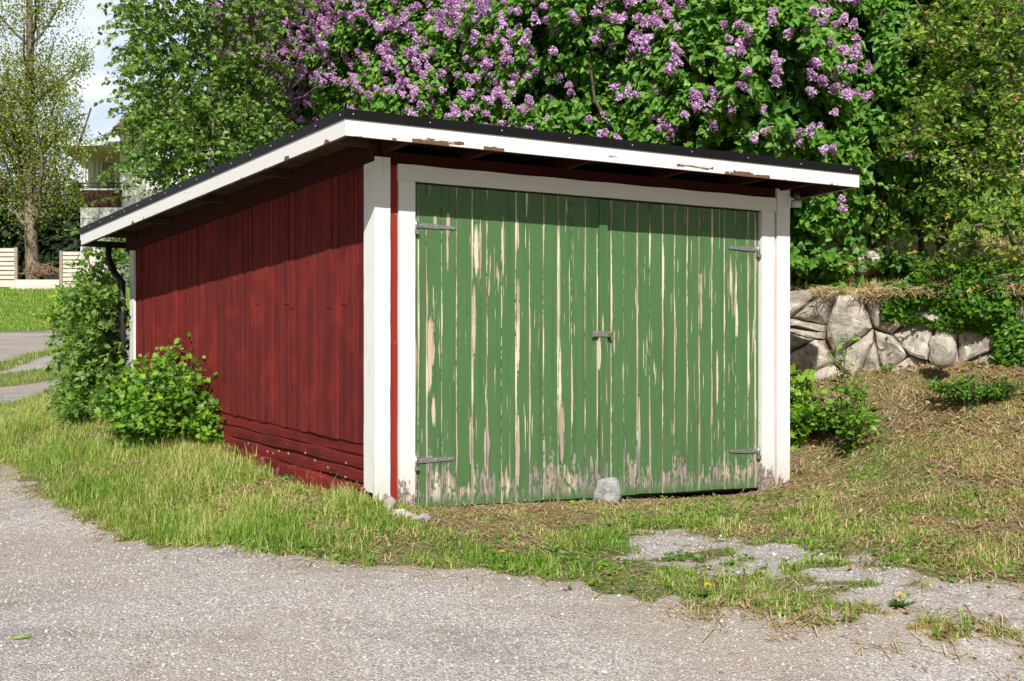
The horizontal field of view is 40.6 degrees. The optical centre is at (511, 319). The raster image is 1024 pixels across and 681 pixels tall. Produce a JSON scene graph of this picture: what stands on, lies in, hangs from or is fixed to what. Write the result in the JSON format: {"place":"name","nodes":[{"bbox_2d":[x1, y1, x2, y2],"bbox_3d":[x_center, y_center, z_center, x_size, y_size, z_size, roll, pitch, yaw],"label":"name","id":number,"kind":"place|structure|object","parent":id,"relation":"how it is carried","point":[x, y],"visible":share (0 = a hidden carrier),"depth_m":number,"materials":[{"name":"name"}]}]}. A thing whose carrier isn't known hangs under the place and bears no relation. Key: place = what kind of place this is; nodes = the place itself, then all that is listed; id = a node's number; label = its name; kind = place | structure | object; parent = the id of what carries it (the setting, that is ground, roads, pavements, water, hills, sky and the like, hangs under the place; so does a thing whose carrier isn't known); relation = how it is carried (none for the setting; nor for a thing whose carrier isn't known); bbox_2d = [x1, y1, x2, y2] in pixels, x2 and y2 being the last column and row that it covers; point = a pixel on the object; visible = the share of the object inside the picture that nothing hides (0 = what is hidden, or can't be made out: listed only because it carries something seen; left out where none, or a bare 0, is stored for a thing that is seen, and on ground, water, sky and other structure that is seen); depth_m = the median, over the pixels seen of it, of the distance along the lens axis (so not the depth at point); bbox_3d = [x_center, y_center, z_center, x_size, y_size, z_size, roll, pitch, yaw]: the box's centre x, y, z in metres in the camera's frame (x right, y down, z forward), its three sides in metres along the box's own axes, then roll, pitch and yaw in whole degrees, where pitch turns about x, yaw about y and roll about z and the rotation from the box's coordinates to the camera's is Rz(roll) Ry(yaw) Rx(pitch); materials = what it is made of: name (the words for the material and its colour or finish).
{"place":"outdoors","nodes":[
{"label":"outdoors","id":0,"kind":"place"},
{"bbox_2d":[0,0,262,229],"label":"sky","id":1,"kind":"structure","parent":0,"point":[94,16],"materials":[{"name":"white"}]},
{"bbox_2d":[0,329,1023,680],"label":"gravel road","id":2,"kind":"structure","parent":0,"point":[16,343],"depth_m":6.45,"materials":[{"name":"grey gravel"}]},
{"bbox_2d":[11,635,34,638],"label":"green stalk","id":3,"kind":"object","parent":2,"relation":"on","point":[22,636],"visible":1,"depth_m":6.18,"materials":[{"name":"green plant"}]},
{"bbox_2d":[25,281,128,334],"bbox_3d":[-8.726,-0.176,28.124,1.762,1.208,1.855,0,0,35],"label":"green bush","id":4,"kind":"object","parent":2,"relation":"on","point":[50,317],"visible":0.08,"depth_m":27.82,"materials":[{"name":"green plant"}]},
{"bbox_2d":[885,593,910,606],"bbox_3d":[1.837,1.328,6.547,0.142,0.078,0.176,0,0,0],"label":"dandelion","id":5,"kind":"object","parent":2,"relation":"on","point":[902,603],"visible":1,"depth_m":6.55,"materials":[{"name":"green plant"}]},
{"bbox_2d":[0,286,1023,680],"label":"ground","id":6,"kind":"structure","parent":0,"point":[886,426],"depth_m":8.69,"materials":[{"name":"green plant"}]},
{"bbox_2d":[0,247,17,286],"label":"fence","id":7,"kind":"object","parent":6,"relation":"on","point":[8,266],"visible":0.87,"depth_m":41.98,"materials":[{"name":"white wood"}]},
{"bbox_2d":[10,280,59,289],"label":"timber edging","id":8,"kind":"object","parent":6,"relation":"on","point":[32,284],"visible":0.68,"depth_m":41.88,"materials":[{"name":"white wood"}]},
{"bbox_2d":[18,261,66,279],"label":"brushwood heap","id":9,"kind":"object","parent":6,"relation":"on","point":[44,271],"visible":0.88,"depth_m":43.43,"materials":[{"name":"brown wood"}]},
{"bbox_2d":[0,0,95,279],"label":"poplar tree","id":10,"kind":"object","parent":6,"relation":"on","point":[29,207],"visible":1,"depth_m":45.85,"materials":[{"name":"green plant"}]},
{"bbox_2d":[46,274,58,279],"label":"crate","id":11,"kind":"object","parent":6,"relation":"on","point":[52,276],"visible":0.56,"depth_m":42.60,"materials":[{"name":"black plastic"}]},
{"bbox_2d":[0,286,129,405],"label":"grass","id":12,"kind":"structure","parent":6,"relation":"on","point":[29,292],"depth_m":32.98,"materials":[{"name":"green plant"}]},
{"bbox_2d":[59,251,107,286],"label":"fence","id":13,"kind":"object","parent":6,"relation":"on","point":[62,266],"visible":0.4,"depth_m":41.98,"materials":[{"name":"white wood"}]},
{"bbox_2d":[44,227,129,428],"bbox_3d":[-3.800,0.165,12.698,0.941,2.124,2.165,0,0,-20],"label":"birch sapling","id":14,"kind":"object","parent":6,"relation":"on","point":[90,347],"visible":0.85,"depth_m":12.03,"materials":[{"name":"green plant"}]},
{"bbox_2d":[88,379,155,440],"bbox_3d":[-2.987,0.749,11.180,0.845,0.576,0.940,0,0,0],"label":"currant bush","id":15,"kind":"object","parent":6,"relation":"on","point":[112,407],"visible":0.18,"depth_m":10.94,"materials":[{"name":"green plant"}]},
{"bbox_2d":[59,106,220,280],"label":"house","id":16,"kind":"structure","parent":6,"relation":"on","point":[97,163],"depth_m":56.98,"materials":[{"name":"white paint"}]},
{"bbox_2d":[92,161,93,188],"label":"window frame","id":17,"kind":"structure","parent":16,"relation":"in","point":[92,161],"depth_m":60.08,"materials":[{"name":"white paint"}]},
{"bbox_2d":[97,161,98,188],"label":"window frame","id":18,"kind":"structure","parent":16,"relation":"in","point":[97,161],"depth_m":60.10,"materials":[{"name":"white paint"}]},
{"bbox_2d":[101,161,102,188],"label":"window frame","id":19,"kind":"structure","parent":16,"relation":"in","point":[101,161],"depth_m":60.10,"materials":[{"name":"white paint"}]},
{"bbox_2d":[103,163,114,196],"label":"window","id":20,"kind":"structure","parent":16,"relation":"in","point":[105,165],"depth_m":60.15,"materials":[{"name":"grey glass"}]},
{"bbox_2d":[90,332,221,447],"bbox_3d":[-2.481,0.566,10.972,1.489,1.061,1.392,0,0,-44],"label":"currant bush","id":21,"kind":"object","parent":6,"relation":"on","point":[170,405],"visible":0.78,"depth_m":10.70,"materials":[{"name":"green plant"}]},
{"bbox_2d":[83,0,335,314],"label":"birch","id":22,"kind":"object","parent":6,"relation":"on","point":[152,121],"visible":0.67,"depth_m":13.69,"materials":[{"name":"green plant"}]},
{"bbox_2d":[193,403,225,443],"bbox_3d":[-2.223,0.809,10.644,0.451,0.476,0.565,0,0,-24],"label":"currant bush","id":23,"kind":"object","parent":6,"relation":"on","point":[206,431],"visible":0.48,"depth_m":10.52,"materials":[{"name":"green plant"}]},
{"bbox_2d":[204,0,387,156],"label":"lilac shrub","id":24,"kind":"object","parent":6,"relation":"on","point":[301,110],"visible":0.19,"depth_m":16.08,"materials":[{"name":"green plant"}]},
{"bbox_2d":[383,497,396,511],"bbox_3d":[-0.723,1.102,8.207,0.080,0.106,0.072,0,0,-38],"label":"stone","id":25,"kind":"object","parent":6,"relation":"on","point":[392,501],"visible":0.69,"depth_m":8.19,"materials":[{"name":"stone"}]},
{"bbox_2d":[386,508,421,520],"bbox_3d":[-0.635,1.148,8.107,0.216,0.087,0.124,0,0,0],"label":"stone","id":26,"kind":"object","parent":6,"relation":"on","point":[413,515],"visible":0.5,"depth_m":8.07,"materials":[{"name":"stone"}]},
{"bbox_2d":[419,513,430,520],"bbox_3d":[-0.521,1.161,8.128,0.097,0.057,0.093,0,0,0],"label":"stone","id":27,"kind":"object","parent":6,"relation":"on","point":[424,516],"visible":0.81,"depth_m":8.09,"materials":[{"name":"grey stone"}]},
{"bbox_2d":[74,108,859,507],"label":"garage","id":28,"kind":"structure","parent":6,"relation":"on","point":[414,310],"depth_m":9.25,"materials":[{"name":"red paint"}]},
{"bbox_2d":[414,184,611,507],"bbox_3d":[0.026,0.178,8.927,1.512,2.030,0.052,0,0,-33],"label":"door leaf","id":29,"kind":"structure","parent":28,"relation":"in","point":[511,288],"depth_m":8.90,"materials":[{"name":"green paint"}]},
{"bbox_2d":[608,200,760,494],"bbox_3d":[1.219,0.206,9.696,1.404,2.030,0.081,0,0,-33],"label":"door leaf","id":30,"kind":"structure","parent":28,"relation":"in","point":[683,280],"depth_m":9.70,"materials":[{"name":"green paint"}]},
{"bbox_2d":[490,549,512,560],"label":"dandelion","id":31,"kind":"object","parent":6,"relation":"on","point":[501,551],"visible":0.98,"depth_m":7.33,"materials":[{"name":"green plant"}]},
{"bbox_2d":[1,359,1023,680],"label":"straw","id":32,"kind":"object","parent":6,"relation":"on","point":[793,483],"visible":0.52,"depth_m":8.53,"materials":[{"name":"beige plant"}]},
{"bbox_2d":[592,477,622,504],"bbox_3d":[0.637,1.148,9.256,0.207,0.201,0.136,0,0,0],"label":"stone","id":33,"kind":"object","parent":6,"relation":"on","point":[608,489],"visible":0.91,"depth_m":9.19,"materials":[{"name":"grey stone"}]},
{"bbox_2d":[692,582,718,594],"bbox_3d":[0.953,1.325,6.800,0.157,0.076,0.177,0,0,0],"label":"dandelion","id":34,"kind":"object","parent":6,"relation":"on","point":[703,592],"visible":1,"depth_m":6.79,"materials":[{"name":"green plant"}]},
{"bbox_2d":[790,408,811,451],"bbox_3d":[2.180,0.856,10.898,0.423,0.460,0.438,0,0,0],"label":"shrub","id":35,"kind":"object","parent":6,"relation":"on","point":[797,440],"visible":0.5,"depth_m":10.85,"materials":[{"name":"green plant"}]},
{"bbox_2d":[790,363,828,410],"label":"weeds","id":36,"kind":"object","parent":6,"relation":"on","point":[806,376],"visible":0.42,"depth_m":11.28,"materials":[{"name":"green plant"}]},
{"bbox_2d":[790,395,872,434],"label":"weeds","id":37,"kind":"object","parent":6,"relation":"on","point":[814,421],"visible":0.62,"depth_m":10.81,"materials":[{"name":"green plant"}]},
{"bbox_2d":[791,334,888,452],"bbox_3d":[2.588,0.578,10.441,0.717,0.950,0.720,0,0,-25],"label":"sapling","id":38,"kind":"object","parent":6,"relation":"on","point":[857,427],"visible":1,"depth_m":10.40,"materials":[{"name":"green plant"}]},
{"bbox_2d":[741,356,1023,636],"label":"dead leaves","id":39,"kind":"object","parent":6,"relation":"on","point":[873,559],"visible":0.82,"depth_m":9.33,"materials":[{"name":"brown plant"}]},
{"bbox_2d":[790,287,1023,380],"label":"stone wall","id":40,"kind":"structure","parent":6,"relation":"on","point":[817,327],"depth_m":11.63,"materials":[{"name":"stone"}]},
{"bbox_2d":[803,277,1023,304],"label":"straw","id":41,"kind":"object","parent":40,"relation":"on","point":[876,291],"visible":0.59,"depth_m":11.47,"materials":[{"name":"plant"}]},
{"bbox_2d":[879,265,1014,375],"bbox_3d":[3.532,0.051,11.287,1.073,1.013,0.378,0,0,20],"label":"creeper","id":42,"kind":"object","parent":40,"relation":"attached to","point":[979,311],"visible":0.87,"depth_m":11.30,"materials":[{"name":"green plant"}]},
{"bbox_2d":[988,265,1023,367],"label":"creeper","id":43,"kind":"object","parent":40,"relation":"attached to","point":[1016,329],"visible":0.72,"depth_m":11.12,"materials":[{"name":"green plant"}]},
{"bbox_2d":[928,335,956,368],"bbox_3d":[3.437,0.255,10.996,0.185,0.266,0.234,0,0,-36],"label":"stone","id":44,"kind":"object","parent":6,"relation":"on","point":[943,351],"visible":1,"depth_m":10.92,"materials":[{"name":"stone"}]},
{"bbox_2d":[921,369,1023,405],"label":"weeds","id":45,"kind":"object","parent":6,"relation":"on","point":[950,388],"visible":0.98,"depth_m":10.28,"materials":[{"name":"green plant"}]},
{"bbox_2d":[790,179,1023,287],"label":"garden terrace","id":46,"kind":"structure","parent":0,"point":[902,246],"depth_m":14.72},
{"bbox_2d":[295,0,519,123],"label":"lilac shrub","id":47,"kind":"object","parent":46,"relation":"on","point":[402,71],"visible":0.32,"depth_m":14.70,"materials":[{"name":"green plant"}]},
{"bbox_2d":[434,0,700,140],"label":"lilac shrub","id":48,"kind":"object","parent":46,"relation":"on","point":[536,79],"visible":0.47,"depth_m":13.20,"materials":[{"name":"green plant"}]},
{"bbox_2d":[577,0,915,278],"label":"lilac shrub","id":49,"kind":"object","parent":46,"relation":"on","point":[772,78],"visible":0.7,"depth_m":12.04,"materials":[{"name":"green plant"}]},
{"bbox_2d":[790,274,864,294],"bbox_3d":[2.729,-0.221,12.026,0.666,0.343,0.598,0,0,0],"label":"lilac sucker","id":50,"kind":"object","parent":46,"relation":"on","point":[861,280],"visible":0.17,"depth_m":11.93,"materials":[{"name":"green plant"}]},
{"bbox_2d":[790,246,869,284],"bbox_3d":[2.642,-0.475,12.162,1.041,0.427,0.973,0,0,0],"label":"lilac sucker","id":51,"kind":"object","parent":46,"relation":"on","point":[816,267],"visible":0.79,"depth_m":11.96,"materials":[{"name":"green plant"}]},
{"bbox_2d":[855,248,884,276],"bbox_3d":[3.234,-0.521,12.592,0.254,0.260,0.298,0,0,-42],"label":"stone","id":52,"kind":"object","parent":46,"relation":"on","point":[867,272],"visible":0.41,"depth_m":12.51,"materials":[{"name":"stone"}]},
{"bbox_2d":[857,246,934,278],"bbox_3d":[3.487,-0.492,12.585,0.717,0.355,0.908,0,0,26],"label":"lilac sucker","id":53,"kind":"object","parent":46,"relation":"on","point":[891,267],"visible":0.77,"depth_m":12.32,"materials":[{"name":"green plant"}]},
{"bbox_2d":[790,185,1023,293],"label":"grass","id":54,"kind":"structure","parent":46,"relation":"on","point":[888,248],"depth_m":14.45,"materials":[{"name":"green plant"}]},
{"bbox_2d":[827,0,1023,262],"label":"lilac shrub","id":55,"kind":"object","parent":46,"relation":"on","point":[890,73],"visible":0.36,"depth_m":12.33,"materials":[{"name":"green plant"}]},
{"bbox_2d":[831,0,1023,299],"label":"cherry tree","id":56,"kind":"object","parent":46,"relation":"on","point":[937,99],"visible":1,"depth_m":11.22,"materials":[{"name":"green plant"}]},
{"bbox_2d":[910,248,1023,281],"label":"lilac sucker","id":57,"kind":"object","parent":46,"relation":"on","point":[943,270],"visible":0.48,"depth_m":11.83,"materials":[{"name":"green plant"}]},
{"bbox_2d":[932,0,1023,179],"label":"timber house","id":58,"kind":"structure","parent":46,"relation":"on","point":[1011,147],"depth_m":32.98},
{"bbox_2d":[970,4,1023,189],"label":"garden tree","id":59,"kind":"object","parent":46,"relation":"on","point":[974,184],"depth_m":21.92,"materials":[{"name":"green plant"}]},
{"bbox_3d":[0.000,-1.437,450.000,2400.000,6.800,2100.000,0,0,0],"label":"terrain","id":60,"kind":"structure","parent":0,"visible":0},
{"bbox_2d":[0,178,85,281],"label":"distant wood","id":61,"kind":"object","parent":60,"relation":"on","point":[48,250],"visible":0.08,"depth_m":130.59,"materials":[{"name":"green plant"}]}
]}

